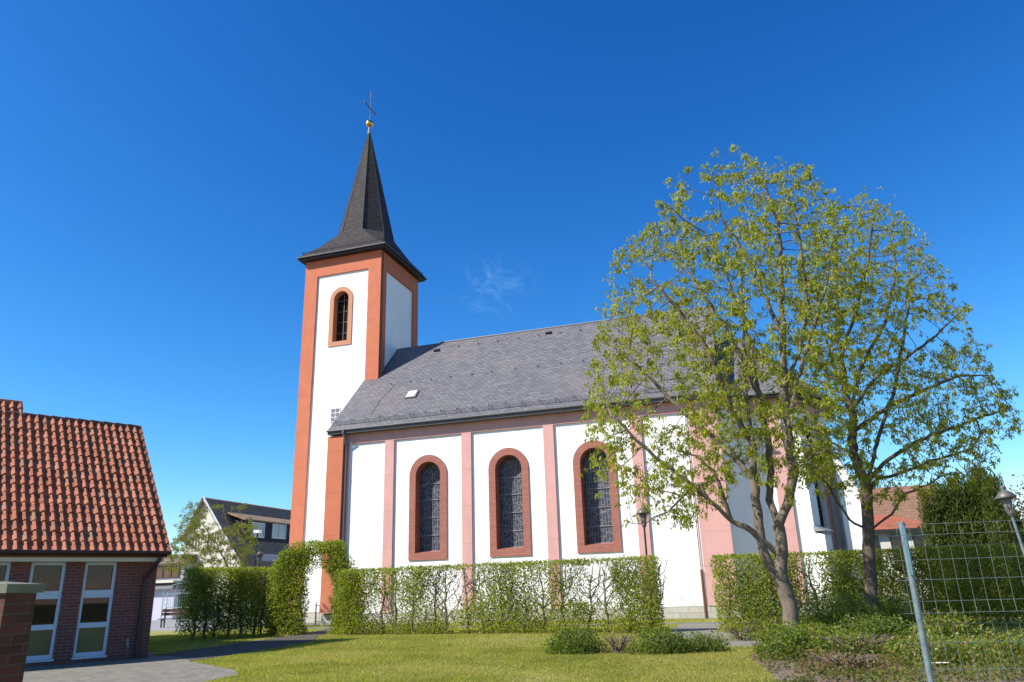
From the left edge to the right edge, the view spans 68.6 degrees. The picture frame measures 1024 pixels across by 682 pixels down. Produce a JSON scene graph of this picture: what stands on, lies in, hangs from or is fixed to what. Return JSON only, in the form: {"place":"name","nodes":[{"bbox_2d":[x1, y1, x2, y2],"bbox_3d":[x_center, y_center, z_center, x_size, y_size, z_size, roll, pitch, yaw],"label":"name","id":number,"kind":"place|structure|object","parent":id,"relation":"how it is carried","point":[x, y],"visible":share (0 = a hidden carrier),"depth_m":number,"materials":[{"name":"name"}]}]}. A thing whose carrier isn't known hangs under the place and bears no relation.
{"place":"outdoors","nodes":[
{"label":"outdoors","id":0,"kind":"place"},
{"bbox_2d":[0,581,44,681],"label":"brick pillar","id":1,"kind":"structure","parent":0,"point":[17,602],"depth_m":6.12,"materials":[{"name":"brick"}]},
{"bbox_2d":[23,655,237,681],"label":"pavement","id":2,"kind":"structure","parent":0,"point":[153,668],"depth_m":15.50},
{"bbox_2d":[0,399,171,666],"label":"brick hall","id":3,"kind":"structure","parent":2,"relation":"on","point":[84,539],"depth_m":19.24,"materials":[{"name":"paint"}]},
{"bbox_2d":[0,562,10,581],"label":"window","id":4,"kind":"structure","parent":3,"relation":"in","point":[5,567],"depth_m":17.68,"materials":[{"name":"glass"}]},
{"bbox_2d":[26,562,66,662],"bbox_3d":[-11.230,6.453,17.935,0.790,2.250,0.160,14,-24,-40],"label":"window","id":5,"kind":"structure","parent":3,"relation":"in","point":[51,574],"depth_m":18.03,"materials":[{"name":"glass"}]},
{"bbox_2d":[71,562,116,659],"bbox_3d":[-10.362,6.673,18.681,0.780,2.250,0.160,14,-24,-40],"label":"window","id":6,"kind":"structure","parent":3,"relation":"in","point":[91,637],"depth_m":18.71,"materials":[{"name":"glass"}]},
{"bbox_2d":[152,554,196,619],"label":"flat roofed building","id":7,"kind":"structure","parent":0,"point":[164,580],"depth_m":55.38,"materials":[{"name":"white"}]},
{"bbox_2d":[156,565,179,578],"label":"window","id":8,"kind":"structure","parent":7,"relation":"in","point":[160,573],"depth_m":57.76,"materials":[{"name":"black"}]},
{"bbox_2d":[176,594,211,620],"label":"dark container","id":9,"kind":"object","parent":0,"point":[178,605],"visible":0.16,"depth_m":49.51,"materials":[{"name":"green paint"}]},
{"bbox_2d":[150,617,264,630],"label":"yard","id":10,"kind":"structure","parent":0,"point":[169,625],"depth_m":41.82,"materials":[{"name":"grey concrete"}]},
{"bbox_2d":[157,609,200,627],"bbox_3d":[-17.605,14.628,39.700,2.000,0.950,0.530,-1,-18,-2],"label":"park bench","id":11,"kind":"object","parent":10,"relation":"on","point":[176,611],"visible":0.51,"depth_m":39.92,"materials":[{"name":"brown wood"}]},
{"bbox_2d":[160,583,203,622],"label":"iron garden gate","id":12,"kind":"structure","parent":10,"relation":"on","point":[166,607],"depth_m":48.69,"materials":[{"name":"grey metal"}]},
{"bbox_2d":[180,496,290,617],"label":"gabled house","id":13,"kind":"structure","parent":10,"relation":"on","point":[273,523],"depth_m":60.84,"materials":[{"name":"paint"}]},
{"bbox_2d":[190,533,198,550],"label":"window","id":14,"kind":"structure","parent":13,"relation":"in","point":[194,543],"depth_m":58.90,"materials":[{"name":"white glass"}]},
{"bbox_2d":[206,532,214,547],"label":"window","id":15,"kind":"structure","parent":13,"relation":"in","point":[211,544],"depth_m":58.54,"materials":[{"name":"white glass"}]},
{"bbox_2d":[250,522,264,537],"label":"window","id":16,"kind":"structure","parent":13,"relation":"in","point":[262,525],"depth_m":61.76,"materials":[{"name":"blue glass"}]},
{"bbox_2d":[271,523,286,538],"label":"window","id":17,"kind":"structure","parent":13,"relation":"in","point":[278,530],"depth_m":64.16,"materials":[{"name":"blue glass"}]},
{"bbox_2d":[251,530,261,623],"bbox_3d":[-12.762,11.723,37.168,0.300,4.594,0.240,-7,-19,17],"label":"street light","id":18,"kind":"object","parent":10,"relation":"on","point":[258,531],"visible":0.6,"depth_m":37.62,"materials":[{"name":"metal"}]},
{"bbox_2d":[157,628,330,661],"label":"footpath","id":19,"kind":"structure","parent":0,"point":[230,649],"depth_m":21.95,"materials":[{"name":"grey asphalt"}]},
{"bbox_2d":[0,0,1023,554],"label":"sky","id":20,"kind":"structure","parent":0,"point":[167,167],"materials":[{"name":"blue"}]},
{"bbox_2d":[148,615,1023,681],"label":"lawn","id":21,"kind":"structure","parent":0,"point":[156,633],"depth_m":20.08,"materials":[{"name":"green plant"}]},
{"bbox_2d":[161,498,259,628],"bbox_3d":[-14.268,10.426,35.366,5.879,6.068,1.908,-10,-20,24],"label":"young tree","id":22,"kind":"object","parent":21,"relation":"on","point":[202,532],"visible":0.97,"depth_m":35.55,"materials":[{"name":"green plant"}]},
{"bbox_2d":[174,565,288,638],"bbox_3d":[-10.392,9.893,28.639,4.393,2.602,1.302,13,-24,-39],"label":"hornbeam hedge","id":23,"kind":"object","parent":21,"relation":"on","point":[241,582],"visible":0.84,"depth_m":28.05,"materials":[{"name":"green plant"}]},
{"bbox_2d":[255,549,264,581],"bbox_3d":[-11.639,11.335,34.354,0.430,3.501,0.430,-7,-19,17],"label":"street lamp","id":24,"kind":"object","parent":21,"relation":"on","point":[259,554],"visible":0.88,"depth_m":34.71,"materials":[{"name":"metal"}]},
{"bbox_2d":[264,538,361,635],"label":"hedge arch","id":25,"kind":"structure","parent":21,"relation":"on","point":[284,619],"depth_m":28.57,"materials":[{"name":"green plant"}]},
{"bbox_2d":[207,635,601,680],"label":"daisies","id":26,"kind":"object","parent":21,"relation":"on","point":[366,657],"visible":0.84,"depth_m":16.50,"materials":[{"name":"white plant"}]},
{"bbox_2d":[331,554,667,634],"bbox_3d":[-0.959,8.645,25.419,12.778,2.413,1.011,-9,-20,22],"label":"hornbeam hedge","id":27,"kind":"object","parent":21,"relation":"on","point":[353,580],"visible":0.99,"depth_m":25.02,"materials":[{"name":"green plant"}]},
{"bbox_2d":[541,622,609,654],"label":"box shrub","id":28,"kind":"object","parent":21,"relation":"on","point":[566,643],"visible":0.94,"depth_m":16.32,"materials":[{"name":"green plant"}]},
{"bbox_2d":[598,630,643,654],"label":"dry shrub","id":29,"kind":"object","parent":21,"relation":"on","point":[624,642],"visible":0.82,"depth_m":16.15,"materials":[{"name":"brown plant"}]},
{"bbox_2d":[636,504,652,627],"bbox_3d":[4.596,7.612,25.502,0.516,4.069,0.516,-7,-19,17],"label":"street lamp","id":30,"kind":"object","parent":21,"relation":"on","point":[642,513],"visible":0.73,"depth_m":25.87,"materials":[{"name":"metal"}]},
{"bbox_2d":[622,626,704,655],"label":"box shrub","id":31,"kind":"object","parent":21,"relation":"on","point":[663,642],"visible":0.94,"depth_m":15.74,"materials":[{"name":"green plant"}]},
{"bbox_2d":[683,630,731,652],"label":"box shrub","id":32,"kind":"object","parent":21,"relation":"on","point":[714,643],"visible":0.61,"depth_m":15.91,"materials":[{"name":"green plant"}]},
{"bbox_2d":[706,622,765,640],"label":"dry shrub","id":33,"kind":"object","parent":21,"relation":"on","point":[744,633],"visible":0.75,"depth_m":18.80,"materials":[{"name":"green plant"}]},
{"bbox_2d":[700,543,1023,631],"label":"hornbeam hedge","id":34,"kind":"object","parent":21,"relation":"on","point":[763,587],"visible":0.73,"depth_m":21.81,"materials":[{"name":"green plant"}]},
{"bbox_2d":[789,185,1023,619],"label":"broadleaf tree","id":35,"kind":"object","parent":21,"relation":"on","point":[867,484],"visible":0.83,"depth_m":21.03,"materials":[{"name":"green plant"}]},
{"bbox_2d":[887,520,1023,681],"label":"wire fence","id":36,"kind":"object","parent":21,"relation":"on","point":[918,613],"visible":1,"depth_m":6.20,"materials":[{"name":"metal"}]},
{"bbox_2d":[915,462,1013,616],"bbox_3d":[16.711,7.166,27.417,4.015,5.725,2.662,-7,-19,17],"label":"conifer","id":37,"kind":"object","parent":21,"relation":"on","point":[950,507],"visible":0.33,"depth_m":27.47,"materials":[{"name":"green plant"}]},
{"bbox_2d":[979,471,1023,616],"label":"conifer","id":38,"kind":"object","parent":21,"relation":"on","point":[997,515],"visible":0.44,"depth_m":26.20,"materials":[{"name":"green plant"}]},
{"bbox_2d":[983,474,1023,554],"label":"tree","id":39,"kind":"object","parent":21,"relation":"on","point":[1021,509],"visible":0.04,"depth_m":28.19,"materials":[{"name":"green plant"}]},
{"bbox_2d":[302,600,927,625],"bbox_3d":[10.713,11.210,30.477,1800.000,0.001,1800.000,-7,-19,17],"label":"ground","id":40,"kind":"structure","parent":0,"point":[307,624],"depth_m":38.00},
{"bbox_2d":[315,602,320,623],"bbox_3d":[-9.152,13.708,37.862,1.740,1.050,0.040,-7,-19,17],"label":"iron railing","id":41,"kind":"object","parent":40,"relation":"on","point":[316,612],"visible":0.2,"depth_m":38.09,"materials":[{"name":"metal"}]},
{"bbox_2d":[289,91,867,624],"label":"church","id":42,"kind":"structure","parent":40,"relation":"on","point":[409,451],"depth_m":36.92,"materials":[{"name":"white paint"}]},
{"bbox_2d":[330,407,339,421],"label":"glass block window","id":43,"kind":"structure","parent":42,"relation":"in","point":[334,413],"depth_m":43.55,"materials":[{"name":"white glass"}]},
{"bbox_2d":[328,287,352,346],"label":"bell window","id":44,"kind":"structure","parent":42,"relation":"in","point":[341,300],"depth_m":45.68,"materials":[{"name":"orange stone"}]},
{"bbox_2d":[408,455,446,560],"bbox_3d":[-4.012,8.118,36.808,2.000,5.020,0.590,-7,-19,17],"label":"window","id":45,"kind":"structure","parent":42,"relation":"in","point":[427,540],"depth_m":36.83,"materials":[{"name":"glass"}]},
{"bbox_2d":[488,448,531,556],"bbox_3d":[-0.052,7.599,35.607,2.000,5.020,0.590,-7,-19,17],"label":"window","id":46,"kind":"structure","parent":42,"relation":"in","point":[508,470],"depth_m":35.63,"materials":[{"name":"glass"}]},
{"bbox_2d":[573,440,621,552],"bbox_3d":[3.907,7.081,34.406,2.000,5.020,0.590,-7,-19,17],"label":"window","id":47,"kind":"structure","parent":42,"relation":"in","point":[598,529],"depth_m":34.37,"materials":[{"name":"glass"}]},
{"bbox_2d":[804,433,828,528],"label":"window","id":48,"kind":"structure","parent":42,"relation":"in","point":[821,503],"depth_m":34.12,"materials":[{"name":"black glass"}]},
{"bbox_2d":[307,618,1019,628],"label":"path","id":49,"kind":"structure","parent":0,"point":[583,624],"depth_m":28.73,"materials":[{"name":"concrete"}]},
{"bbox_2d":[652,623,760,646],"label":"gravel path","id":50,"kind":"structure","parent":0,"point":[686,629],"depth_m":22.59,"materials":[{"name":"grey gravel"}]},
{"bbox_2d":[750,636,1023,681],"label":"soil bed","id":51,"kind":"object","parent":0,"point":[780,673],"visible":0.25,"depth_m":11.40,"materials":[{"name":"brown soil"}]},
{"bbox_2d":[578,142,872,626],"bbox_3d":[5.332,0.517,19.215,8.028,13.623,5.604,-7,-19,17],"label":"broadleaf tree","id":52,"kind":"object","parent":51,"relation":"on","point":[777,570],"visible":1,"depth_m":18.53,"materials":[{"name":"green plant"}]},
{"bbox_2d":[743,614,782,640],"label":"dry shrub","id":53,"kind":"object","parent":51,"relation":"on","point":[761,623],"visible":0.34,"depth_m":18.96,"materials":[{"name":"green plant"}]},
{"bbox_2d":[750,624,842,660],"bbox_3d":[5.451,5.671,14.088,1.565,0.684,1.733,13,-23,-37],"label":"bed shrub","id":54,"kind":"object","parent":51,"relation":"on","point":[796,636],"visible":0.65,"depth_m":14.05,"materials":[{"name":"green plant"}]},
{"bbox_2d":[759,616,875,651],"bbox_3d":[6.315,6.094,15.553,2.360,0.758,1.890,-7,-19,17],"label":"bed shrub","id":55,"kind":"object","parent":51,"relation":"on","point":[812,627],"visible":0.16,"depth_m":15.80,"materials":[{"name":"green plant"}]},
{"bbox_2d":[796,587,885,634],"bbox_3d":[7.705,6.624,18.154,2.247,1.299,2.077,-17,-24,39],"label":"feathery shrub","id":56,"kind":"object","parent":51,"relation":"on","point":[833,614],"visible":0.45,"depth_m":18.04,"materials":[{"name":"green plant"}]},
{"bbox_2d":[792,645,912,676],"bbox_3d":[5.298,5.065,11.880,1.818,0.444,1.576,-15,-22,35],"label":"bed shrub","id":57,"kind":"object","parent":51,"relation":"on","point":[851,661],"visible":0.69,"depth_m":11.71,"materials":[{"name":"green plant"}]},
{"bbox_2d":[808,627,908,662],"bbox_3d":[6.180,5.475,13.525,1.700,0.641,1.556,-7,-19,17],"label":"bed shrub","id":58,"kind":"object","parent":51,"relation":"on","point":[862,642],"visible":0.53,"depth_m":13.40,"materials":[{"name":"green plant"}]},
{"bbox_2d":[831,610,918,644],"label":"bed shrub","id":59,"kind":"object","parent":51,"relation":"on","point":[877,627],"visible":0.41,"depth_m":16.14,"materials":[{"name":"green plant"}]},
{"bbox_2d":[750,626,1023,681],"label":"ground cover","id":60,"kind":"object","parent":51,"relation":"on","point":[1006,663],"visible":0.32,"depth_m":10.95,"materials":[{"name":"green plant"}]},
{"bbox_2d":[864,594,916,635],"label":"bed shrub","id":61,"kind":"object","parent":51,"relation":"on","point":[893,608],"visible":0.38,"depth_m":18.38,"materials":[{"name":"green plant"}]},
{"bbox_2d":[876,629,993,666],"bbox_3d":[7.041,5.185,12.725,1.741,0.644,1.573,-7,-19,17],"label":"bed shrub","id":62,"kind":"object","parent":51,"relation":"on","point":[938,650],"visible":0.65,"depth_m":12.46,"materials":[{"name":"green plant"}]},
{"bbox_2d":[905,607,991,643],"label":"laurel shrub","id":63,"kind":"object","parent":51,"relation":"on","point":[947,629],"visible":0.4,"depth_m":15.39,"materials":[{"name":"green plant"}]},
{"bbox_2d":[927,630,1023,663],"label":"bed shrub","id":64,"kind":"object","parent":51,"relation":"on","point":[977,644],"visible":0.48,"depth_m":12.69,"materials":[{"name":"green plant"}]},
{"bbox_2d":[995,486,1023,555],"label":"street lamp","id":65,"kind":"object","parent":51,"relation":"on","point":[1005,497],"visible":1,"depth_m":14.75,"materials":[{"name":"metal"}]},
{"bbox_2d":[1004,629,1023,647],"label":"bed shrub","id":66,"kind":"object","parent":51,"relation":"on","point":[1012,633],"visible":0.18,"depth_m":14.77,"materials":[{"name":"green plant"}]},
{"bbox_2d":[857,484,935,599],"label":"tiled roof house","id":67,"kind":"structure","parent":0,"point":[886,537],"depth_m":50.39,"materials":[{"name":"brown tile"}]},
{"bbox_2d":[875,535,882,569],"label":"window","id":68,"kind":"structure","parent":67,"relation":"in","point":[876,536],"depth_m":49.44,"materials":[{"name":"glass"}]},
{"bbox_2d":[889,534,906,568],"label":"window","id":69,"kind":"structure","parent":67,"relation":"in","point":[894,542],"depth_m":49.14,"materials":[{"name":"glass"}]},
{"bbox_2d":[912,533,923,562],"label":"window","id":70,"kind":"structure","parent":67,"relation":"in","point":[916,538],"depth_m":48.80,"materials":[{"name":"glass"}]}
]}

